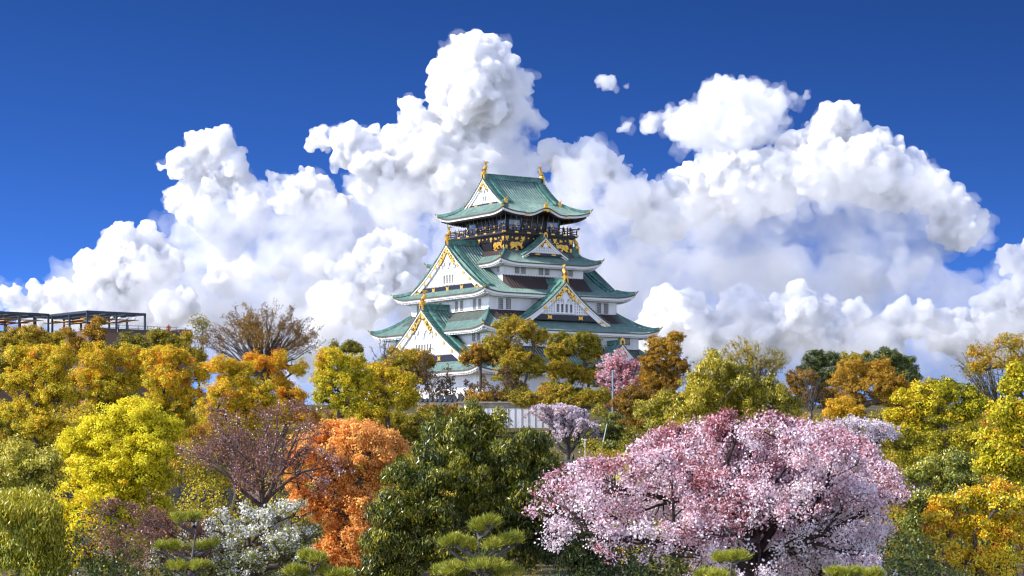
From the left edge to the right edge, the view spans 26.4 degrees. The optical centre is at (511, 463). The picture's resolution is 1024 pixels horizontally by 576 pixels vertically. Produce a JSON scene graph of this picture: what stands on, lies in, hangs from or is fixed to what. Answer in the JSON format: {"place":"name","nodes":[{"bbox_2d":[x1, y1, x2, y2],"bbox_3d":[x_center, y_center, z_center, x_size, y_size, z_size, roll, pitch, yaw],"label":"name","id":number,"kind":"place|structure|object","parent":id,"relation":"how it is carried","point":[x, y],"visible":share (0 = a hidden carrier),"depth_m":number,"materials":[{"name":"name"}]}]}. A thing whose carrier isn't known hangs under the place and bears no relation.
{"place":"outdoors","nodes":[
{"label":"outdoors","id":0,"kind":"place"},
{"bbox_2d":[0,404,1012,575],"bbox_3d":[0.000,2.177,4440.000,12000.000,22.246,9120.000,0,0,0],"label":"ground","id":1,"kind":"structure","parent":0,"point":[872,408],"depth_m":276.84,"materials":[{"name":"green plant"}]},
{"bbox_2d":[0,433,70,495],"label":"oak tree","id":2,"kind":"object","parent":1,"relation":"on","point":[30,464],"visible":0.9,"depth_m":93.73,"materials":[{"name":"green plant"}]},
{"bbox_2d":[0,486,77,575],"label":"weeping tree","id":3,"kind":"object","parent":1,"relation":"on","point":[33,539],"visible":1,"depth_m":81.54,"materials":[{"name":"green plant"}]},
{"bbox_2d":[0,323,78,390],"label":"camphor tree","id":4,"kind":"object","parent":1,"relation":"on","point":[28,335],"visible":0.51,"depth_m":254.03,"materials":[{"name":"yellow plant"}]},
{"bbox_2d":[0,400,78,575],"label":"oak tree","id":5,"kind":"object","parent":1,"relation":"on","point":[6,431],"visible":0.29,"depth_m":189.39,"materials":[{"name":"yellow plant"}]},
{"bbox_2d":[0,340,87,449],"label":"camphor tree","id":6,"kind":"object","parent":1,"relation":"on","point":[35,422],"visible":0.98,"depth_m":174.11,"materials":[{"name":"yellow plant"}]},
{"bbox_2d":[57,315,108,458],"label":"ivy shrub","id":7,"kind":"object","parent":1,"relation":"on","point":[94,332],"visible":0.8,"depth_m":265.53,"materials":[{"name":"yellow plant"}]},
{"bbox_2d":[0,310,190,412],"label":"terrace building","id":8,"kind":"structure","parent":1,"relation":"on","point":[72,318],"depth_m":289.37,"materials":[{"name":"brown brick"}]},
{"bbox_2d":[66,340,162,575],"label":"camphor tree","id":9,"kind":"object","parent":1,"relation":"on","point":[108,378],"visible":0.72,"depth_m":181.14,"materials":[{"name":"yellow plant"}]},
{"bbox_2d":[52,395,186,575],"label":"maple tree","id":10,"kind":"object","parent":1,"relation":"on","point":[89,480],"visible":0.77,"depth_m":107.11,"materials":[{"name":"yellow plant"}]},
{"bbox_2d":[106,330,153,395],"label":"camphor tree","id":11,"kind":"object","parent":1,"relation":"on","point":[134,340],"visible":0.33,"depth_m":260.90,"materials":[{"name":"yellow plant"}]},
{"bbox_2d":[76,490,226,575],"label":"cherry tree","id":12,"kind":"object","parent":1,"relation":"on","point":[147,531],"visible":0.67,"depth_m":77.30,"materials":[{"name":"brown plant"}]},
{"bbox_2d":[0,382,306,475],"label":"wood","id":13,"kind":"object","parent":1,"relation":"on","point":[75,415],"visible":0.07,"depth_m":202.47,"materials":[{"name":"plant"}]},
{"bbox_2d":[144,326,193,443],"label":"oak tree","id":14,"kind":"object","parent":1,"relation":"on","point":[163,337],"visible":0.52,"depth_m":249.37,"materials":[{"name":"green plant"}]},
{"bbox_2d":[132,344,211,575],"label":"camphor tree","id":15,"kind":"object","parent":1,"relation":"on","point":[163,358],"visible":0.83,"depth_m":171.39,"materials":[{"name":"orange plant"}]},
{"bbox_2d":[151,508,221,575],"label":"pine tree","id":16,"kind":"object","parent":1,"relation":"on","point":[192,564],"visible":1,"depth_m":69.97,"materials":[{"name":"green plant"}]},
{"bbox_2d":[179,313,213,513],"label":"oak tree","id":17,"kind":"object","parent":1,"relation":"on","point":[201,355],"visible":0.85,"depth_m":234.69,"materials":[{"name":"green plant"}]},
{"bbox_2d":[142,495,324,575],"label":"pear tree","id":18,"kind":"object","parent":1,"relation":"on","point":[241,559],"visible":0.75,"depth_m":78.71,"materials":[{"name":"white plant"}]},
{"bbox_2d":[195,353,281,537],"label":"maple tree","id":19,"kind":"object","parent":1,"relation":"on","point":[247,393],"visible":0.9,"depth_m":165.32,"materials":[{"name":"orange plant"}]},
{"bbox_2d":[181,414,313,520],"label":"oak tree","id":20,"kind":"object","parent":1,"relation":"on","point":[193,430],"visible":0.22,"depth_m":188.49,"materials":[{"name":"orange plant"}]},
{"bbox_2d":[191,298,325,506],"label":"zelkova tree","id":21,"kind":"object","parent":1,"relation":"on","point":[255,327],"visible":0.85,"depth_m":224.22,"materials":[{"name":"brown plant"}]},
{"bbox_2d":[170,392,355,575],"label":"cherry tree","id":22,"kind":"object","parent":1,"relation":"on","point":[240,474],"visible":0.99,"depth_m":90.52,"materials":[{"name":"brown plant"}]},
{"bbox_2d":[242,348,323,575],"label":"maple tree","id":23,"kind":"object","parent":1,"relation":"on","point":[279,364],"visible":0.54,"depth_m":169.39,"materials":[{"name":"orange plant"}]},
{"bbox_2d":[279,546,355,575],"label":"pine tree","id":24,"kind":"object","parent":1,"relation":"on","point":[309,556],"visible":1,"depth_m":61.84,"materials":[{"name":"green plant"}]},
{"bbox_2d":[271,416,414,573],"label":"maple tree","id":25,"kind":"object","parent":1,"relation":"on","point":[359,442],"visible":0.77,"depth_m":95.48,"materials":[{"name":"orange plant"}]},
{"bbox_2d":[308,345,379,422],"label":"camphor tree","id":26,"kind":"object","parent":1,"relation":"on","point":[327,376],"visible":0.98,"depth_m":157.37,"materials":[{"name":"yellow plant"}]},
{"bbox_2d":[327,338,366,361],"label":"oak tree","id":27,"kind":"object","parent":1,"relation":"on","point":[349,346],"visible":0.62,"depth_m":329.43,"materials":[{"name":"green plant"}]},
{"bbox_2d":[315,405,421,469],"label":"wood","id":28,"kind":"object","parent":1,"relation":"on","point":[394,426],"visible":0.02,"depth_m":213.51,"materials":[{"name":"green plant"}]},
{"bbox_2d":[319,405,438,525],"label":"oak tree","id":29,"kind":"object","parent":1,"relation":"on","point":[408,430],"visible":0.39,"depth_m":204.60,"materials":[{"name":"green plant"}]},
{"bbox_2d":[369,334,397,366],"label":"bare tree","id":30,"kind":"object","parent":1,"relation":"on","point":[384,356],"visible":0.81,"depth_m":310.02,"materials":[{"name":"grey plant"}]},
{"bbox_2d":[348,358,422,494],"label":"camphor tree","id":31,"kind":"object","parent":1,"relation":"on","point":[383,397],"visible":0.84,"depth_m":164.44,"materials":[{"name":"yellow plant"}]},
{"bbox_2d":[379,344,437,383],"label":"camphor tree","id":32,"kind":"object","parent":1,"relation":"on","point":[412,356],"visible":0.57,"depth_m":320.74,"materials":[{"name":"yellow plant"}]},
{"bbox_2d":[397,348,454,398],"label":"bare tree","id":33,"kind":"object","parent":1,"relation":"on","point":[436,394],"visible":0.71,"depth_m":317.88,"materials":[{"name":"brown plant"}]},
{"bbox_2d":[417,395,465,412],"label":"tiled wall","id":34,"kind":"structure","parent":1,"relation":"on","point":[447,399],"depth_m":305.65,"materials":[{"name":"grey tile"}]},
{"bbox_2d":[435,373,486,398],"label":"bare tree","id":35,"kind":"object","parent":1,"relation":"on","point":[445,392],"visible":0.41,"depth_m":322.58,"materials":[{"name":"brown plant"}]},
{"bbox_2d":[415,387,507,416],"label":"undergrowth shrub","id":36,"kind":"object","parent":1,"relation":"on","point":[485,396],"visible":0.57,"depth_m":298.41,"materials":[{"name":"green plant"}]},
{"bbox_2d":[348,396,587,575],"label":"chinquapin tree","id":37,"kind":"object","parent":1,"relation":"on","point":[495,473],"visible":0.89,"depth_m":85.18,"materials":[{"name":"green plant"}]},
{"bbox_2d":[428,512,528,575],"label":"pine tree","id":38,"kind":"object","parent":1,"relation":"on","point":[491,564],"visible":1,"depth_m":61.85,"materials":[{"name":"green plant"}]},
{"bbox_2d":[457,342,503,392],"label":"camphor tree","id":39,"kind":"object","parent":1,"relation":"on","point":[475,355],"visible":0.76,"depth_m":315.88,"materials":[{"name":"brown plant"}]},
{"bbox_2d":[479,366,525,401],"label":"bare tree","id":40,"kind":"object","parent":1,"relation":"on","point":[514,382],"visible":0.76,"depth_m":299.07,"materials":[{"name":"brown plant"}]},
{"bbox_2d":[1,423,1008,504],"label":"undergrowth","id":41,"kind":"object","parent":1,"relation":"on","point":[225,479],"visible":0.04,"depth_m":210.77,"materials":[{"name":"green plant"}]},
{"bbox_2d":[2,448,1013,544],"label":"undergrowth","id":42,"kind":"object","parent":1,"relation":"on","point":[218,491],"visible":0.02,"depth_m":149.81,"materials":[{"name":"plant"}]},
{"bbox_2d":[457,402,565,427],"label":"panel fence","id":43,"kind":"object","parent":1,"relation":"on","point":[516,414],"visible":0.28,"depth_m":289.95,"materials":[{"name":"white paint"}]},
{"bbox_2d":[0,474,1023,575],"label":"undergrowth","id":44,"kind":"object","parent":1,"relation":"on","point":[890,514],"visible":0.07,"depth_m":118.27,"materials":[{"name":"green plant"}]},
{"bbox_2d":[477,313,550,400],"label":"camphor tree","id":45,"kind":"object","parent":1,"relation":"on","point":[513,355],"visible":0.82,"depth_m":310.30,"materials":[{"name":"yellow plant"}]},
{"bbox_2d":[6,501,1023,575],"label":"undergrowth","id":46,"kind":"object","parent":1,"relation":"on","point":[630,568],"visible":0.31,"depth_m":88.92,"materials":[{"name":"green plant"}]},
{"bbox_2d":[358,161,689,403],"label":"castle tower","id":47,"kind":"structure","parent":1,"relation":"on","point":[468,290],"depth_m":388.94,"materials":[{"name":"paint"}]},
{"bbox_2d":[455,300,458,312],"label":"window","id":48,"kind":"structure","parent":47,"relation":"in","point":[456,302],"depth_m":388.15,"materials":[{"name":"grey"}]},
{"bbox_2d":[460,300,463,311],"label":"window","id":49,"kind":"structure","parent":47,"relation":"in","point":[461,301],"depth_m":386.87,"materials":[{"name":"grey"}]},
{"bbox_2d":[472,333,475,341],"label":"window","id":50,"kind":"structure","parent":47,"relation":"in","point":[473,334],"depth_m":379.11,"materials":[{"name":"grey"}]},
{"bbox_2d":[473,298,476,310],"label":"window","id":51,"kind":"structure","parent":47,"relation":"in","point":[475,299],"depth_m":383.34,"materials":[{"name":"grey"}]},
{"bbox_2d":[477,332,480,340],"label":"window","id":52,"kind":"structure","parent":47,"relation":"in","point":[478,334],"depth_m":377.77,"materials":[{"name":"grey"}]},
{"bbox_2d":[478,298,481,309],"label":"window","id":53,"kind":"structure","parent":47,"relation":"in","point":[479,299],"depth_m":382.13,"materials":[{"name":"grey"}]},
{"bbox_2d":[497,297,503,309],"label":"window","id":54,"kind":"structure","parent":47,"relation":"in","point":[500,301],"depth_m":381.29,"materials":[{"name":"grey"}]},
{"bbox_2d":[505,298,511,309],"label":"window","id":55,"kind":"structure","parent":47,"relation":"in","point":[508,301],"depth_m":382.22,"materials":[{"name":"grey"}]},
{"bbox_2d":[514,267,519,273],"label":"window","id":56,"kind":"structure","parent":47,"relation":"in","point":[516,269],"depth_m":387.11,"materials":[{"name":"grey"}]},
{"bbox_2d":[520,267,525,274],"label":"window","id":57,"kind":"structure","parent":47,"relation":"in","point":[522,269],"depth_m":387.77,"materials":[{"name":"grey"}]},
{"bbox_2d":[538,266,543,275],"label":"window","id":58,"kind":"structure","parent":47,"relation":"in","point":[540,270],"depth_m":390.05,"materials":[{"name":"grey"}]},
{"bbox_2d":[544,268,549,275],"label":"window","id":59,"kind":"structure","parent":47,"relation":"in","point":[546,271],"depth_m":390.71,"materials":[{"name":"grey"}]},
{"bbox_2d":[567,270,572,276],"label":"window","id":60,"kind":"structure","parent":47,"relation":"in","point":[570,272],"depth_m":393.49,"materials":[{"name":"grey"}]},
{"bbox_2d":[596,302,601,313],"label":"window","id":61,"kind":"structure","parent":47,"relation":"in","point":[598,305],"depth_m":393.11,"materials":[{"name":"grey"}]},
{"bbox_2d":[603,303,608,314],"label":"window","id":62,"kind":"structure","parent":47,"relation":"in","point":[605,305],"depth_m":394.07,"materials":[{"name":"grey"}]},
{"bbox_2d":[624,338,629,345],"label":"window","id":63,"kind":"structure","parent":47,"relation":"in","point":[627,340],"depth_m":392.53,"materials":[{"name":"grey"}]},
{"bbox_2d":[56,402,996,446],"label":"undergrowth","id":64,"kind":"object","parent":1,"relation":"on","point":[983,422],"visible":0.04,"depth_m":275.11,"materials":[{"name":"green plant"}]},
{"bbox_2d":[50,460,1009,552],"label":"stone wall","id":65,"kind":"structure","parent":1,"relation":"on","point":[178,493],"depth_m":243.79,"materials":[{"name":"grey stone"}]},
{"bbox_2d":[502,382,615,432],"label":"undergrowth shrub","id":66,"kind":"object","parent":1,"relation":"on","point":[560,392],"visible":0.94,"depth_m":283.05,"materials":[{"name":"yellow plant"}]},
{"bbox_2d":[521,402,604,463],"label":"cherry tree","id":67,"kind":"object","parent":1,"relation":"on","point":[557,418],"visible":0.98,"depth_m":251.26,"materials":[{"name":"pink plant"}]},
{"bbox_2d":[541,329,608,406],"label":"camphor tree","id":68,"kind":"object","parent":1,"relation":"on","point":[559,348],"visible":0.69,"depth_m":316.01,"materials":[{"name":"yellow plant"}]},
{"bbox_2d":[560,494,631,575],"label":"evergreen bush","id":69,"kind":"object","parent":1,"relation":"on","point":[576,565],"visible":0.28,"depth_m":95.59,"materials":[{"name":"green plant"}]},
{"bbox_2d":[570,428,643,455],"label":"undergrowth","id":70,"kind":"object","parent":1,"relation":"on","point":[608,443],"visible":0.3,"depth_m":249.92,"materials":[{"name":"green plant"}]},
{"bbox_2d":[587,411,635,456],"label":"laurel bush","id":71,"kind":"object","parent":1,"relation":"on","point":[613,432],"visible":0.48,"depth_m":255.50,"materials":[{"name":"green plant"}]},
{"bbox_2d":[591,402,632,414],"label":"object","id":72,"kind":"structure","parent":1,"relation":"on","point":[607,407],"depth_m":295.60,"materials":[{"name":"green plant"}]},
{"bbox_2d":[612,368,613,411],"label":"utility pole","id":73,"kind":"object","parent":1,"relation":"on","point":[612,385],"visible":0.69,"depth_m":261.92,"materials":[{"name":"grey metal"}]},
{"bbox_2d":[594,347,641,408],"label":"cherry tree","id":74,"kind":"object","parent":1,"relation":"on","point":[604,377],"visible":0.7,"depth_m":295.38,"materials":[{"name":"pink plant"}]},
{"bbox_2d":[610,452,647,564],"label":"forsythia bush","id":75,"kind":"object","parent":1,"relation":"on","point":[629,550],"visible":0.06,"depth_m":103.97,"materials":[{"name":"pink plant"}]},
{"bbox_2d":[605,382,683,436],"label":"undergrowth shrub","id":76,"kind":"object","parent":1,"relation":"on","point":[623,405],"visible":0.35,"depth_m":249.39,"materials":[{"name":"orange plant"}]},
{"bbox_2d":[632,330,694,390],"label":"oak tree","id":77,"kind":"object","parent":1,"relation":"on","point":[658,350],"visible":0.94,"depth_m":328.54,"materials":[{"name":"orange plant"}]},
{"bbox_2d":[631,346,804,448],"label":"chinquapin tree","id":78,"kind":"object","parent":1,"relation":"on","point":[705,392],"visible":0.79,"depth_m":137.44,"materials":[{"name":"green plant"}]},
{"bbox_2d":[521,405,918,575],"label":"cherry tree","id":79,"kind":"object","parent":1,"relation":"on","point":[722,479],"visible":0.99,"depth_m":70.29,"materials":[{"name":"pink plant"}]},
{"bbox_2d":[692,547,753,575],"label":"pine tree","id":80,"kind":"object","parent":1,"relation":"on","point":[736,556],"visible":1,"depth_m":61.95,"materials":[{"name":"green plant"}]},
{"bbox_2d":[718,335,789,380],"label":"oak tree","id":81,"kind":"object","parent":1,"relation":"on","point":[751,357],"visible":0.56,"depth_m":254.49,"materials":[{"name":"yellow plant"}]},
{"bbox_2d":[705,512,897,575],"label":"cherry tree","id":82,"kind":"object","parent":1,"relation":"on","point":[813,572],"visible":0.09,"depth_m":77.42,"materials":[{"name":"pink plant"}]},
{"bbox_2d":[794,368,824,422],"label":"bare tree","id":83,"kind":"object","parent":1,"relation":"on","point":[810,403],"visible":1,"depth_m":261.88,"materials":[{"name":"brown plant"}]},
{"bbox_2d":[796,349,842,419],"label":"evergreen tree","id":84,"kind":"object","parent":1,"relation":"on","point":[819,362],"visible":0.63,"depth_m":299.32,"materials":[{"name":"green plant"}]},
{"bbox_2d":[821,394,866,421],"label":"maple tree","id":85,"kind":"object","parent":1,"relation":"on","point":[842,407],"visible":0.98,"depth_m":204.64,"materials":[{"name":"yellow plant"}]},
{"bbox_2d":[807,415,901,512],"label":"cherry tree","id":86,"kind":"object","parent":1,"relation":"on","point":[880,430],"visible":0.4,"depth_m":111.42,"materials":[{"name":"pink plant"}]},
{"bbox_2d":[822,562,888,575],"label":"pine tree","id":87,"kind":"object","parent":1,"relation":"on","point":[851,570],"visible":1,"depth_m":61.86,"materials":[{"name":"green plant"}]},
{"bbox_2d":[840,350,872,377],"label":"oak tree","id":88,"kind":"object","parent":1,"relation":"on","point":[847,356],"visible":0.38,"depth_m":314.24,"materials":[{"name":"yellow plant"}]},
{"bbox_2d":[825,354,910,520],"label":"maple tree","id":89,"kind":"object","parent":1,"relation":"on","point":[880,378],"visible":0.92,"depth_m":237.11,"materials":[{"name":"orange plant"}]},
{"bbox_2d":[784,367,958,420],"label":"oak tree","id":90,"kind":"object","parent":1,"relation":"on","point":[829,393],"visible":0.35,"depth_m":269.30,"materials":[{"name":"orange plant"}]},
{"bbox_2d":[862,346,923,384],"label":"evergreen tree","id":91,"kind":"object","parent":1,"relation":"on","point":[900,362],"visible":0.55,"depth_m":298.69,"materials":[{"name":"green plant"}]},
{"bbox_2d":[796,404,1018,477],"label":"wood","id":92,"kind":"object","parent":1,"relation":"on","point":[886,450],"visible":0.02,"depth_m":218.37,"materials":[{"name":"green plant"}]},
{"bbox_2d":[880,375,993,547],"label":"podocarpus tree","id":93,"kind":"object","parent":1,"relation":"on","point":[918,399],"visible":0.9,"depth_m":121.62,"materials":[{"name":"yellow plant"}]},
{"bbox_2d":[878,421,999,573],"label":"oak tree","id":94,"kind":"object","parent":1,"relation":"on","point":[919,444],"visible":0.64,"depth_m":111.77,"materials":[{"name":"soft green leaves"},{"name":"dark bark"}]},
{"bbox_2d":[888,445,990,574],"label":"oak tree","id":95,"kind":"object","parent":1,"relation":"on","point":[951,473],"visible":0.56,"depth_m":103.46,"materials":[{"name":"green plant"}]},
{"bbox_2d":[919,476,1023,575],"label":"photinia tree","id":96,"kind":"object","parent":1,"relation":"on","point":[997,529],"visible":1,"depth_m":75.65,"materials":[{"name":"yellow plant"}]},
{"bbox_2d":[951,331,1023,574],"bbox_3d":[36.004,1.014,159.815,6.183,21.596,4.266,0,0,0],"label":"oak tree","id":97,"kind":"object","parent":1,"relation":"on","point":[1011,344],"visible":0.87,"depth_m":159.67,"materials":[{"name":"orange plant"}]},
{"bbox_2d":[969,393,1023,575],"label":"camphor tree","id":98,"kind":"object","parent":1,"relation":"on","point":[998,455],"visible":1,"depth_m":83.52,"materials":[{"name":"yellow plant"}]},
{"bbox_2d":[997,359,1023,442],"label":"camphor tree","id":99,"kind":"object","parent":1,"relation":"on","point":[1011,382],"visible":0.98,"depth_m":117.27,"materials":[{"name":"yellow plant"}]},
{"bbox_2d":[0,0,1023,404],"label":"sky","id":100,"kind":"structure","parent":0,"point":[796,177],"materials":[{"name":"blue"}]}
]}

